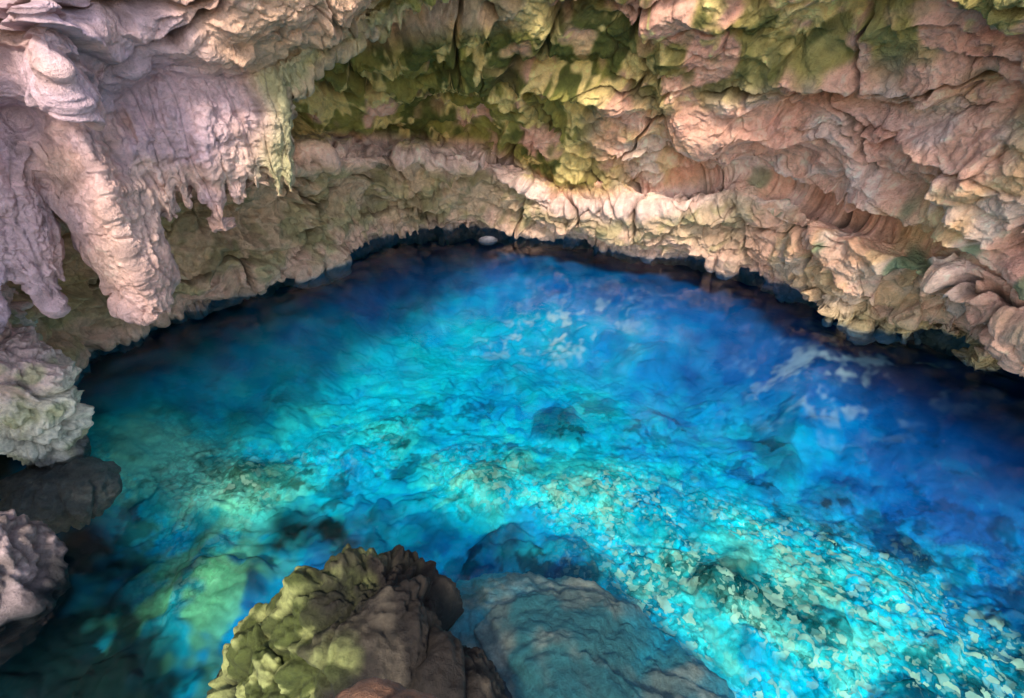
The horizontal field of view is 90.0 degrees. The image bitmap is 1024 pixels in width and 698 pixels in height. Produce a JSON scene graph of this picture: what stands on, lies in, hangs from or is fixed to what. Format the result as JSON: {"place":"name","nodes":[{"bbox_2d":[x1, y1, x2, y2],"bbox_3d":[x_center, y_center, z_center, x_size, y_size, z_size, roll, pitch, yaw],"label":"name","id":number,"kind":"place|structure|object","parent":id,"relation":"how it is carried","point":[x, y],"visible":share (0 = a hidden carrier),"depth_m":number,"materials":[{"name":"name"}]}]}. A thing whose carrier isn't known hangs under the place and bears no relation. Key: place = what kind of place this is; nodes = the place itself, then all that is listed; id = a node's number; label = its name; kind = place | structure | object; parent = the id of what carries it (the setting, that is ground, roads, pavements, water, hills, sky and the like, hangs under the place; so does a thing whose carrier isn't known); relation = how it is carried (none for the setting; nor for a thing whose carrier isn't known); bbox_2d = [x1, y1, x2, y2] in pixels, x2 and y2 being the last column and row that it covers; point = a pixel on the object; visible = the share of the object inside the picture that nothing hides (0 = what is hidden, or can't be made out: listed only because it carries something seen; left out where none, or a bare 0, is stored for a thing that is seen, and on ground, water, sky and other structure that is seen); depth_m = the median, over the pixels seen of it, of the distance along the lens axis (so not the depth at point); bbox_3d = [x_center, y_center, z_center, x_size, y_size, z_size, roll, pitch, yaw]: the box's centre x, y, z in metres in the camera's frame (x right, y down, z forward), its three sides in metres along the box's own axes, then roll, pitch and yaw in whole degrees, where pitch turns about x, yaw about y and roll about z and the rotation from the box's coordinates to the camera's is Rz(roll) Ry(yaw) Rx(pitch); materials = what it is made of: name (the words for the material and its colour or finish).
{"place":"outdoors","nodes":[
{"label":"outdoors","id":0,"kind":"place"},
{"bbox_2d":[0,238,1023,697],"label":"pool bed","id":1,"kind":"object","parent":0,"point":[742,490],"visible":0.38,"depth_m":9.65,"materials":[{"name":"blue liquid"}]},
{"bbox_2d":[0,281,122,533],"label":"rock pillar","id":2,"kind":"object","parent":1,"relation":"on","point":[63,481],"visible":0.98,"depth_m":6.97,"materials":[{"name":"stone"}]},
{"bbox_2d":[206,543,511,697],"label":"mossy boulder","id":3,"kind":"object","parent":1,"relation":"on","point":[348,616],"visible":0.98,"depth_m":4.27,"materials":[{"name":"stone"}]},
{"bbox_2d":[449,572,734,697],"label":"submerged slab","id":4,"kind":"structure","parent":1,"relation":"on","point":[531,635],"depth_m":5.54,"materials":[{"name":"stone"}]},
{"bbox_2d":[7,0,1023,385],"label":"cave wall","id":5,"kind":"structure","parent":0,"point":[855,168],"depth_m":10.41,"materials":[{"name":"stone"}]},
{"bbox_2d":[0,0,448,333],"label":"flowstone drapery","id":6,"kind":"object","parent":5,"relation":"attached to","point":[122,122],"visible":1,"depth_m":6.01,"materials":[{"name":"stone"}]},
{"bbox_2d":[335,677,437,697],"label":"viewing ledge","id":7,"kind":"object","parent":5,"relation":"attached to","point":[374,687],"visible":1,"depth_m":1.62,"materials":[{"name":"stone"}]},
{"bbox_2d":[478,236,497,244],"bbox_3d":[-0.749,-3.350,15.830,0.613,0.278,0.453,0,30,0],"label":"waterline stone","id":8,"kind":"object","parent":5,"relation":"attached to","point":[488,240],"visible":1,"depth_m":15.69,"materials":[{"name":"stone"}]},
{"label":"pool water","id":9,"kind":"structure","parent":0,"visible":0},
{"bbox_2d":[0,509,71,648],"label":"shore boulder","id":10,"kind":"object","parent":9,"relation":"in","point":[35,583],"visible":1,"depth_m":5.46,"materials":[{"name":"stone"}]}
]}

